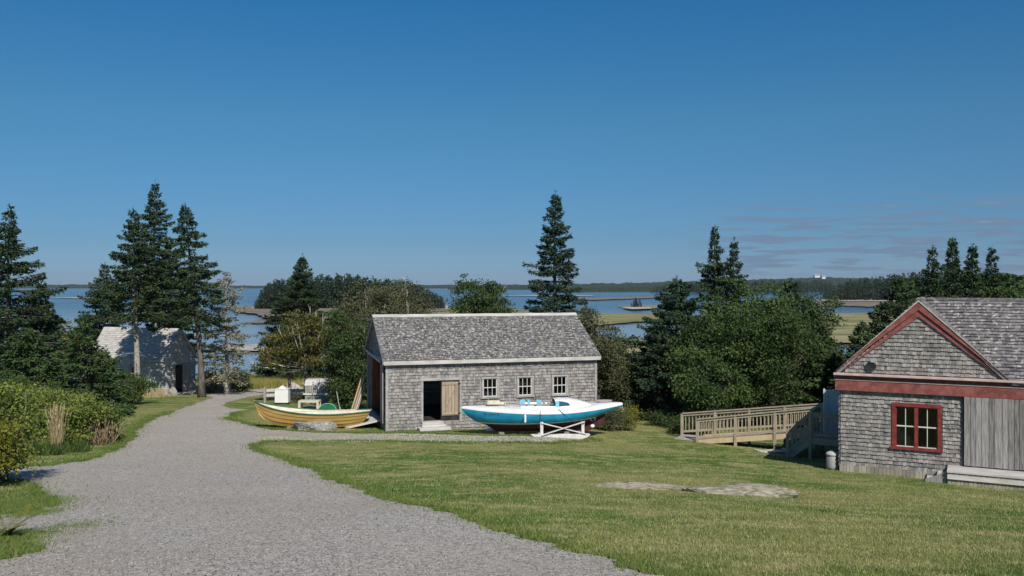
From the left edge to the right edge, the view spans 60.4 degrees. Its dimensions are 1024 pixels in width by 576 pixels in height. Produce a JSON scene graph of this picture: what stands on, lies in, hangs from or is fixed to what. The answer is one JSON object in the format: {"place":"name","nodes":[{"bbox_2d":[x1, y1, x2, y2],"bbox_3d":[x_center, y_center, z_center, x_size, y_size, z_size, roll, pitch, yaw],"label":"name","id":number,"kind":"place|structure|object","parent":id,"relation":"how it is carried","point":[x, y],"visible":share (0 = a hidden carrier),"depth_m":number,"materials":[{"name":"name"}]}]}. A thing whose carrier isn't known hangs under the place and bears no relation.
{"place":"outdoors","nodes":[
{"label":"outdoors","id":0,"kind":"place"},
{"bbox_2d":[141,385,165,397],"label":"dry meadow grass","id":1,"kind":"structure","parent":0,"point":[159,392],"depth_m":57.47,"materials":[{"name":"plant"}]},
{"bbox_2d":[2,284,505,287],"bbox_3d":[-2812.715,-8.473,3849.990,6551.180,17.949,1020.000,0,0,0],"label":"shore","id":2,"kind":"structure","parent":0,"point":[244,286],"depth_m":3533.17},
{"bbox_2d":[0,390,663,575],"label":"gravel path","id":3,"kind":"structure","parent":0,"point":[201,427],"depth_m":12.65,"materials":[{"name":"gravel"}]},
{"bbox_2d":[0,492,138,555],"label":"creeping grass","id":4,"kind":"structure","parent":3,"relation":"on","point":[5,503],"depth_m":12.41,"materials":[{"name":"plant"}]},
{"bbox_2d":[258,434,582,442],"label":"track stones","id":5,"kind":"object","parent":3,"relation":"on","point":[404,437],"visible":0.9,"depth_m":32.93,"materials":[{"name":"gravel"}]},
{"bbox_2d":[250,305,447,308],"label":"island shore","id":6,"kind":"structure","parent":0,"point":[335,308],"depth_m":395.82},
{"bbox_2d":[254,273,445,308],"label":"island woods","id":7,"kind":"object","parent":6,"relation":"on","point":[331,290],"visible":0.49,"depth_m":397.58,"materials":[{"name":"plant"}]},
{"bbox_2d":[423,384,440,392],"bbox_3d":[-3.483,4.875,38.562,2.400,1.280,0.520,0,0,-17],"label":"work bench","id":8,"kind":"object","parent":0,"point":[431,387],"visible":0.14,"depth_m":38.73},
{"bbox_2d":[1,288,886,378],"bbox_3d":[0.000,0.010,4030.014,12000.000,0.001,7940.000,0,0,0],"label":"water","id":9,"kind":"structure","parent":0,"point":[68,309],"depth_m":442.02,"materials":[{"name":"liquid"}]},
{"bbox_2d":[222,344,265,350],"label":"sandbar","id":10,"kind":"structure","parent":9,"relation":"in","point":[251,347],"depth_m":152.12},
{"bbox_2d":[233,306,448,319],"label":"mudflat","id":11,"kind":"structure","parent":9,"relation":"in","point":[261,312],"depth_m":367.56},
{"bbox_2d":[432,306,659,324],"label":"marsh","id":12,"kind":"structure","parent":9,"relation":"in","point":[611,318],"depth_m":301.88,"materials":[{"name":"plant"}]},
{"bbox_2d":[577,296,662,299],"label":"sandbar","id":13,"kind":"structure","parent":9,"relation":"in","point":[599,298],"depth_m":709.49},
{"bbox_2d":[806,301,894,306],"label":"mudflat","id":14,"kind":"structure","parent":9,"relation":"in","point":[862,303],"depth_m":516.22,"materials":[{"name":"soil"}]},
{"bbox_2d":[811,313,893,342],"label":"marsh","id":15,"kind":"structure","parent":9,"relation":"in","point":[840,334],"depth_m":239.80,"materials":[{"name":"plant"}]},
{"bbox_2d":[892,272,1023,318],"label":"woods","id":16,"kind":"object","parent":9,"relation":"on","point":[1006,280],"visible":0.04,"depth_m":103.91,"materials":[{"name":"green plant"}]},
{"bbox_2d":[0,378,1023,575],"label":"ground","id":17,"kind":"structure","parent":0,"point":[165,403],"depth_m":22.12,"materials":[{"name":"plant"}]},
{"bbox_2d":[0,417,39,481],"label":"rose bush","id":18,"kind":"object","parent":17,"relation":"on","point":[6,433],"visible":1,"depth_m":18.22,"materials":[{"name":"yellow plant"}]},
{"bbox_2d":[1,383,51,444],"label":"rose bush","id":19,"kind":"object","parent":17,"relation":"on","point":[27,410],"visible":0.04,"depth_m":29.38,"materials":[{"name":"green plant"}]},
{"bbox_2d":[0,504,53,536],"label":"fern","id":20,"kind":"object","parent":17,"relation":"on","point":[10,530],"visible":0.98,"depth_m":11.05,"materials":[{"name":"green plant"}]},
{"bbox_2d":[0,380,56,481],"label":"rose bush","id":21,"kind":"object","parent":17,"relation":"on","point":[11,399],"visible":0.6,"depth_m":19.59,"materials":[{"name":"green plant"}]},
{"bbox_2d":[0,371,70,394],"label":"bayberry bush","id":22,"kind":"object","parent":17,"relation":"on","point":[23,379],"visible":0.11,"depth_m":36.21,"materials":[{"name":"green plant"}]},
{"bbox_2d":[0,328,77,399],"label":"spruce tree","id":23,"kind":"object","parent":17,"relation":"on","point":[21,355],"visible":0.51,"depth_m":37.76,"materials":[{"name":"green plant"}]},
{"bbox_2d":[0,203,81,390],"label":"spruce tree","id":24,"kind":"object","parent":17,"relation":"on","point":[22,318],"visible":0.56,"depth_m":43.84,"materials":[{"name":"green plant"}]},
{"bbox_2d":[13,281,84,389],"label":"spruce tree","id":25,"kind":"object","parent":17,"relation":"on","point":[52,328],"visible":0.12,"depth_m":46.88,"materials":[{"name":"green plant"}]},
{"bbox_2d":[32,440,69,455],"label":"green tuft","id":26,"kind":"object","parent":17,"relation":"on","point":[58,449],"visible":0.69,"depth_m":27.44,"materials":[{"name":"green plant"}]},
{"bbox_2d":[11,388,99,446],"bbox_3d":[-16.078,4.522,30.062,3.270,2.159,3.229,0,0,0],"label":"rose bush","id":27,"kind":"object","parent":17,"relation":"on","point":[44,430],"visible":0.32,"depth_m":29.76,"materials":[{"name":"green plant"}]},
{"bbox_2d":[45,402,71,445],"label":"dry stalks","id":28,"kind":"object","parent":17,"relation":"on","point":[54,434],"visible":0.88,"depth_m":28.28,"materials":[{"name":"beige plant"}]},
{"bbox_2d":[38,317,84,378],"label":"spruce tree","id":29,"kind":"object","parent":17,"relation":"on","point":[63,336],"visible":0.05,"depth_m":49.86,"materials":[{"name":"green plant"}]},
{"bbox_2d":[60,439,96,452],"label":"green tuft","id":30,"kind":"object","parent":17,"relation":"on","point":[75,446],"visible":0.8,"depth_m":28.20,"materials":[{"name":"green plant"}]},
{"bbox_2d":[38,394,118,444],"bbox_3d":[-15.286,4.629,30.550,2.859,2.145,2.844,0,0,37],"label":"rose bush","id":31,"kind":"object","parent":17,"relation":"on","point":[94,407],"visible":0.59,"depth_m":30.22,"materials":[{"name":"green plant"}]},
{"bbox_2d":[36,316,136,414],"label":"spruce tree","id":32,"kind":"object","parent":17,"relation":"on","point":[89,367],"visible":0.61,"depth_m":41.81,"materials":[{"name":"green plant"}]},
{"bbox_2d":[67,262,125,376],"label":"spruce tree","id":33,"kind":"object","parent":17,"relation":"on","point":[95,300],"visible":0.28,"depth_m":66.89,"materials":[{"name":"green plant"}]},
{"bbox_2d":[80,418,126,445],"bbox_3d":[-14.275,4.989,30.539,1.590,0.981,1.580,0,0,0],"label":"dry weed","id":34,"kind":"object","parent":17,"relation":"on","point":[105,438],"visible":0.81,"depth_m":30.47,"materials":[{"name":"plant"}]},
{"bbox_2d":[85,398,130,442],"bbox_3d":[-15.032,4.884,31.654,2.321,1.810,2.365,0,0,0],"label":"rose bush","id":35,"kind":"object","parent":17,"relation":"on","point":[116,409],"visible":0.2,"depth_m":31.74,"materials":[{"name":"green plant"}]},
{"bbox_2d":[77,346,140,409],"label":"spruce tree","id":36,"kind":"object","parent":17,"relation":"on","point":[113,368],"visible":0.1,"depth_m":46.11,"materials":[{"name":"green plant"}]},
{"bbox_2d":[80,377,137,403],"bbox_3d":[-20.976,5.450,45.136,3.353,1.969,2.994,0,0,-40],"label":"bayberry bush","id":37,"kind":"object","parent":17,"relation":"on","point":[117,393],"visible":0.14,"depth_m":45.25,"materials":[{"name":"green plant"}]},
{"bbox_2d":[99,209,166,397],"bbox_3d":[-24.173,0.940,56.330,4.082,12.447,4.730,0,0,-19],"label":"spruce tree","id":38,"kind":"object","parent":17,"relation":"on","point":[130,281],"visible":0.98,"depth_m":56.15,"materials":[{"name":"green plant"}]},
{"bbox_2d":[118,371,159,403],"bbox_3d":[-21.844,5.726,49.891,3.276,2.166,3.748,0,0,0],"label":"bayberry bush","id":39,"kind":"object","parent":17,"relation":"on","point":[146,384],"visible":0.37,"depth_m":49.74,"materials":[{"name":"green plant"}]},
{"bbox_2d":[93,327,197,394],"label":"shed","id":40,"kind":"structure","parent":17,"relation":"on","point":[168,360],"depth_m":61.38,"materials":[{"name":"wood"}]},
{"bbox_2d":[182,364,189,391],"bbox_3d":[-22.878,6.282,61.763,0.035,1.900,0.708,0,0,21],"label":"plank door","id":41,"kind":"structure","parent":40,"relation":"in","point":[185,367],"depth_m":61.68,"materials":[{"name":"wood"}]},
{"bbox_2d":[100,180,197,327],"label":"spruce tree","id":42,"kind":"object","parent":17,"relation":"on","point":[153,221],"visible":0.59,"depth_m":65.69,"materials":[{"name":"green plant"}]},
{"bbox_2d":[131,239,217,363],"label":"spruce tree","id":43,"kind":"object","parent":17,"relation":"on","point":[192,337],"visible":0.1,"depth_m":68.78,"materials":[{"name":"green plant"}]},
{"bbox_2d":[146,205,236,396],"bbox_3d":[-21.198,0.772,57.284,6.171,12.813,5.385,0,0,0],"label":"spruce tree","id":44,"kind":"object","parent":17,"relation":"on","point":[193,271],"visible":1,"depth_m":56.89,"materials":[{"name":"green plant"}]},
{"bbox_2d":[204,367,221,393],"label":"bayberry bush","id":45,"kind":"object","parent":17,"relation":"on","point":[212,388],"visible":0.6,"depth_m":61.82,"materials":[{"name":"green plant"}]},
{"bbox_2d":[205,375,229,392],"bbox_3d":[-21.240,6.881,62.933,2.200,1.602,0.180,0,0,5],"label":"plank fence","id":46,"kind":"object","parent":17,"relation":"on","point":[218,389],"visible":0.12,"depth_m":62.89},
{"bbox_2d":[193,271,258,393],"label":"lichen spruce","id":47,"kind":"object","parent":17,"relation":"on","point":[227,361],"visible":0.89,"depth_m":60.27,"materials":[{"name":"grey plant"}]},
{"bbox_2d":[230,369,253,391],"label":"bayberry bush","id":48,"kind":"object","parent":17,"relation":"on","point":[244,387],"visible":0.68,"depth_m":63.85,"materials":[{"name":"green plant"}]},
{"bbox_2d":[249,292,291,378],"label":"spruce tree","id":49,"kind":"object","parent":17,"relation":"on","point":[260,373],"visible":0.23,"depth_m":83.48,"materials":[{"name":"green plant"}]},
{"bbox_2d":[274,385,290,404],"bbox_3d":[-13.046,6.096,50.017,0.800,1.130,0.540,0,0,0],"label":"white box","id":50,"kind":"object","parent":17,"relation":"on","point":[282,394],"visible":0.97,"depth_m":49.77,"materials":[{"name":"wood"}]},
{"bbox_2d":[268,325,312,392],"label":"alder tree","id":51,"kind":"object","parent":17,"relation":"on","point":[290,375],"visible":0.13,"depth_m":59.87,"materials":[{"name":"green plant"}]},
{"bbox_2d":[249,305,338,392],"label":"turning tree","id":52,"kind":"object","parent":17,"relation":"on","point":[305,351],"visible":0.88,"depth_m":51.55,"materials":[{"name":"green plant"}]},
{"bbox_2d":[266,389,330,396],"bbox_3d":[-13.366,6.851,57.297,5.216,0.620,0.296,0,0,-4],"label":"log rail","id":53,"kind":"object","parent":17,"relation":"on","point":[272,391],"visible":0.13,"depth_m":57.07,"materials":[{"name":"grey wood"}]},
{"bbox_2d":[261,253,344,378],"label":"spruce tree","id":54,"kind":"object","parent":17,"relation":"on","point":[300,276],"visible":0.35,"depth_m":81.38,"materials":[{"name":"green plant"}]},
{"bbox_2d":[293,421,336,430],"bbox_3d":[-8.028,5.818,35.731,1.821,0.811,0.913,0,0,0],"label":"boulder","id":55,"kind":"object","parent":17,"relation":"on","point":[320,425],"visible":0.62,"depth_m":35.52,"materials":[{"name":"stone"}]},
{"bbox_2d":[303,379,329,402],"bbox_3d":[-11.266,6.031,50.997,1.520,1.497,0.720,0,0,0],"label":"slatted hutch","id":56,"kind":"object","parent":17,"relation":"on","point":[314,390],"visible":0.75,"depth_m":50.69,"materials":[{"name":"grey wood"}]},
{"bbox_2d":[317,308,370,408],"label":"alder tree","id":57,"kind":"object","parent":17,"relation":"on","point":[344,348],"visible":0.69,"depth_m":45.63,"materials":[{"name":"green plant"}]},
{"bbox_2d":[325,278,404,358],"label":"alder tree","id":58,"kind":"object","parent":17,"relation":"on","point":[367,309],"visible":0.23,"depth_m":53.42,"materials":[{"name":"green plant"}]},
{"bbox_2d":[362,276,439,314],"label":"alder tree","id":59,"kind":"object","parent":17,"relation":"on","point":[408,304],"visible":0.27,"depth_m":60.07,"materials":[{"name":"green plant"}]},
{"bbox_2d":[257,434,588,441],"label":"track grass","id":60,"kind":"structure","parent":17,"relation":"on","point":[398,438],"depth_m":32.91,"materials":[{"name":"plant"}]},
{"bbox_2d":[344,313,600,430],"bbox_3d":[-2.123,3.741,39.175,10.760,5.185,6.554,0,0,-17],"label":"shed","id":61,"kind":"object","parent":17,"relation":"on","point":[470,359],"visible":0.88,"depth_m":37.27,"materials":[{"name":"wood"}]},
{"bbox_2d":[445,273,508,313],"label":"round tree","id":62,"kind":"object","parent":17,"relation":"on","point":[481,299],"visible":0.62,"depth_m":65.02,"materials":[{"name":"green plant"}]},
{"bbox_2d":[481,298,517,312],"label":"round tree","id":63,"kind":"object","parent":17,"relation":"on","point":[499,309],"visible":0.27,"depth_m":63.51,"materials":[{"name":"green plant"}]},
{"bbox_2d":[522,190,589,313],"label":"spruce tree","id":64,"kind":"object","parent":17,"relation":"on","point":[564,271],"visible":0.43,"depth_m":52.62,"materials":[{"name":"green plant"}]},
{"bbox_2d":[531,421,589,438],"bbox_3d":[1.765,5.424,34.580,2.280,0.714,2.398,0,0,-5],"label":"boat cradle","id":65,"kind":"object","parent":17,"relation":"on","point":[579,435],"visible":0.51,"depth_m":33.47,"materials":[{"name":"white paint"}]},
{"bbox_2d":[461,397,622,431],"bbox_3d":[1.189,4.806,34.612,6.382,1.650,1.979,0,0,-4],"label":"blue sailboat","id":66,"kind":"object","parent":65,"relation":"on","point":[505,417],"visible":0.98,"depth_m":34.08,"materials":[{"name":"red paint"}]},
{"bbox_2d":[573,305,636,404],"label":"alder tree","id":67,"kind":"object","parent":17,"relation":"on","point":[613,380],"visible":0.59,"depth_m":44.58,"materials":[{"name":"green plant"}]},
{"bbox_2d":[596,406,636,431],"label":"weed clump","id":68,"kind":"object","parent":17,"relation":"on","point":[612,417],"visible":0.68,"depth_m":37.30,"materials":[{"name":"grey plant"}]},
{"bbox_2d":[603,334,644,405],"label":"alder tree","id":69,"kind":"object","parent":17,"relation":"on","point":[629,338],"visible":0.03,"depth_m":48.83,"materials":[{"name":"green plant"}]},
{"bbox_2d":[617,403,647,430],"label":"weed clump","id":70,"kind":"object","parent":17,"relation":"on","point":[632,424],"visible":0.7,"depth_m":37.98,"materials":[{"name":"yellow plant"}]},
{"bbox_2d":[595,481,689,490],"bbox_3d":[3.031,4.395,19.252,2.489,0.285,0.469,0,0,12],"label":"flat rock","id":71,"kind":"object","parent":17,"relation":"on","point":[636,485],"visible":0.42,"depth_m":19.18,"materials":[{"name":"stone"}]},
{"bbox_2d":[622,319,695,420],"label":"spruce tree","id":72,"kind":"object","parent":17,"relation":"on","point":[659,399],"visible":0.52,"depth_m":43.98,"materials":[{"name":"green plant"}]},
{"bbox_2d":[634,405,693,428],"bbox_3d":[7.441,6.051,40.647,2.998,1.258,2.671,0,0,-28],"label":"bayberry bush","id":73,"kind":"object","parent":17,"relation":"on","point":[660,418],"visible":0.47,"depth_m":40.45,"materials":[{"name":"green plant"}]},
{"bbox_2d":[618,275,755,423],"bbox_3d":[9.270,3.575,46.113,7.713,8.573,7.362,0,0,0],"label":"spruce tree","id":74,"kind":"object","parent":17,"relation":"on","point":[674,290],"visible":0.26,"depth_m":45.50,"materials":[{"name":"green plant"}]},
{"bbox_2d":[662,411,725,434],"bbox_3d":[7.789,5.866,37.400,2.645,1.332,2.386,0,0,-22],"label":"bayberry bush","id":75,"kind":"object","parent":17,"relation":"on","point":[675,427],"visible":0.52,"depth_m":37.19,"materials":[{"name":"green plant"}]},
{"bbox_2d":[651,289,748,420],"bbox_3d":[9.609,3.455,44.869,5.738,6.919,4.872,0,0,-30],"label":"maple tree","id":76,"kind":"object","parent":17,"relation":"on","point":[676,341],"visible":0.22,"depth_m":43.73,"materials":[{"name":"green plant"}]},
{"bbox_2d":[667,226,743,390],"bbox_3d":[11.769,2.058,52.026,5.206,11.648,4.923,0,0,0],"label":"spruce tree","id":77,"kind":"object","parent":17,"relation":"on","point":[714,269],"visible":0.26,"depth_m":51.76,"materials":[{"name":"green plant"}]},
{"bbox_2d":[664,340,754,424],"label":"maple tree","id":78,"kind":"object","parent":17,"relation":"on","point":[695,391],"visible":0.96,"depth_m":39.71,"materials":[{"name":"green plant"}]},
{"bbox_2d":[714,236,761,408],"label":"spruce tree","id":79,"kind":"object","parent":17,"relation":"on","point":[733,254],"visible":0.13,"depth_m":49.78,"materials":[{"name":"green plant"}]},
{"bbox_2d":[682,483,801,497],"bbox_3d":[4.865,4.351,18.657,2.464,0.411,0.753,0,0,10],"label":"flat rock","id":80,"kind":"object","parent":17,"relation":"on","point":[754,490],"visible":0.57,"depth_m":18.45,"materials":[{"name":"stone"}]},
{"bbox_2d":[670,275,821,426],"bbox_3d":[11.145,3.111,42.770,6.855,7.538,7.072,0,0,36],"label":"maple tree","id":81,"kind":"object","parent":17,"relation":"on","point":[766,307],"visible":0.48,"depth_m":41.47,"materials":[{"name":"green plant"}]},
{"bbox_2d":[674,402,838,458],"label":"ramp and deck","id":82,"kind":"structure","parent":17,"relation":"on","point":[811,434],"depth_m":33.35,"materials":[{"name":"brown wood"}]},
{"bbox_2d":[721,304,832,428],"bbox_3d":[12.501,3.798,42.009,5.537,6.107,5.330,0,0,-31],"label":"maple tree","id":83,"kind":"object","parent":17,"relation":"on","point":[802,355],"visible":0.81,"depth_m":40.77,"materials":[{"name":"green plant"}]},
{"bbox_2d":[743,278,832,427],"bbox_3d":[14.471,3.790,45.199,6.094,8.749,7.372,0,0,0],"label":"spruce tree","id":84,"kind":"object","parent":17,"relation":"on","point":[789,286],"visible":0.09,"depth_m":44.71,"materials":[{"name":"green plant"}]},
{"bbox_2d":[754,306,846,427],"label":"spruce tree","id":85,"kind":"object","parent":17,"relation":"on","point":[822,331],"visible":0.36,"depth_m":43.33,"materials":[{"name":"green plant"}]},
{"bbox_2d":[779,289,848,393],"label":"maple tree","id":86,"kind":"object","parent":17,"relation":"on","point":[826,310],"visible":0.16,"depth_m":46.81,"materials":[{"name":"green plant"}]},
{"bbox_2d":[786,350,844,427],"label":"spruce tree","id":87,"kind":"object","parent":17,"relation":"on","point":[832,363],"visible":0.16,"depth_m":42.83,"materials":[{"name":"green plant"}]},
{"bbox_2d":[826,450,838,469],"bbox_3d":[9.970,5.338,27.365,0.410,0.618,0.410,0,0,0],"label":"dented trash can","id":88,"kind":"object","parent":17,"relation":"on","point":[832,459],"visible":0.93,"depth_m":27.21,"materials":[{"name":"grey metal"}]},
{"bbox_2d":[805,320,874,426],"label":"spruce tree","id":89,"kind":"object","parent":17,"relation":"on","point":[866,337],"visible":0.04,"depth_m":40.90,"materials":[{"name":"green plant"}]},
{"bbox_2d":[857,274,915,337],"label":"spruce tree","id":90,"kind":"object","parent":17,"relation":"on","point":[900,306],"visible":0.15,"depth_m":43.79,"materials":[{"name":"green plant"}]},
{"bbox_2d":[833,296,1023,484],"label":"red trimmed house","id":91,"kind":"structure","parent":17,"relation":"on","point":[924,386],"depth_m":25.95,"materials":[{"name":"wood"}]},
{"bbox_2d":[823,389,838,434],"bbox_3d":[11.531,4.396,30.992,1.060,1.640,0.110,0,0,28],"label":"panel door","id":92,"kind":"structure","parent":91,"relation":"attached to","point":[830,401],"depth_m":31.11,"materials":[{"name":"blue paint"}]},
{"bbox_2d":[890,402,942,452],"bbox_3d":[11.943,4.102,25.987,1.416,1.375,0.160,0,0,28],"label":"window","id":93,"kind":"structure","parent":91,"relation":"in","point":[917,427],"depth_m":25.98,"materials":[{"name":"red paint"}]},
{"bbox_2d":[964,397,1023,469],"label":"board door","id":94,"kind":"structure","parent":91,"relation":"in","point":[996,433],"depth_m":24.95,"materials":[{"name":"wood"}]},
{"bbox_2d":[915,244,944,297],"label":"spruce tree","id":95,"kind":"object","parent":17,"relation":"on","point":[932,281],"visible":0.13,"depth_m":47.81,"materials":[{"name":"green plant"}]},
{"bbox_2d":[925,468,946,483],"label":"wooden steps","id":96,"kind":"structure","parent":17,"relation":"on","point":[938,476],"depth_m":25.04,"materials":[{"name":"grey wood"}]},
{"bbox_2d":[938,237,970,297],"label":"spruce tree","id":97,"kind":"object","parent":17,"relation":"on","point":[950,273],"visible":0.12,"depth_m":49.79,"materials":[{"name":"green plant"}]},
{"bbox_2d":[955,243,988,297],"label":"spruce tree","id":98,"kind":"object","parent":17,"relation":"on","point":[968,274],"visible":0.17,"depth_m":46.82,"materials":[{"name":"green plant"}]},
{"bbox_2d":[947,465,1023,490],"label":"loading platform","id":99,"kind":"structure","parent":17,"relation":"on","point":[1001,478],"depth_m":24.45,"materials":[{"name":"grey wood"}]},
{"bbox_2d":[973,245,1007,297],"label":"spruce tree","id":100,"kind":"object","parent":17,"relation":"on","point":[993,279],"visible":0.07,"depth_m":48.82,"materials":[{"name":"green plant"}]},
{"bbox_2d":[981,284,1023,297],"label":"maple tree","id":101,"kind":"object","parent":17,"relation":"on","point":[1000,288],"visible":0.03,"depth_m":47.51,"materials":[{"name":"green plant"}]},
{"bbox_2d":[0,0,1023,285],"label":"sky","id":102,"kind":"structure","parent":0,"point":[428,142],"materials":[{"name":"blue"}]},
{"bbox_2d":[568,282,807,291],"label":"shore","id":103,"kind":"structure","parent":0,"point":[631,289],"depth_m":1553.49,"materials":[{"name":"plant"}]},
{"bbox_2d":[650,280,832,292],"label":"distant trees","id":104,"kind":"object","parent":103,"relation":"on","point":[697,289],"visible":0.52,"depth_m":1257.94,"materials":[{"name":"plant"}]},
{"bbox_2d":[448,275,1015,289],"bbox_3d":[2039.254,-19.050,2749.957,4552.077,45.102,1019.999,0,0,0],"label":"shore","id":105,"kind":"structure","parent":0,"point":[837,281],"depth_m":2510.86,"materials":[{"name":"plant"}]},
{"bbox_2d":[816,299,894,300],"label":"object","id":106,"kind":"structure","parent":0,"point":[856,300],"depth_m":596.53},
{"bbox_2d":[823,272,942,299],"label":"trees","id":107,"kind":"object","parent":106,"relation":"on","point":[851,290],"visible":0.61,"depth_m":620.23,"materials":[{"name":"plant"}]},
{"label":"marsh bank","id":108,"kind":"structure","parent":0,"visible":0},
{"bbox_2d":[214,372,337,389],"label":"marsh grass","id":109,"kind":"structure","parent":108,"relation":"on","point":[266,382],"depth_m":69.46,"materials":[{"name":"plant"}]},
{"bbox_3d":[-9.214,5.824,36.655,0.160,0.165,0.800,0,0,-2],"label":"timber block","id":110,"kind":"object","parent":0,"visible":0},
{"bbox_2d":[254,400,371,426],"bbox_3d":[-8.312,5.213,36.677,4.874,1.112,1.450,0,0,-2],"label":"yellow dory","id":111,"kind":"object","parent":110,"relation":"on","point":[278,415],"visible":0.87,"depth_m":36.36,"materials":[{"name":"paint"}]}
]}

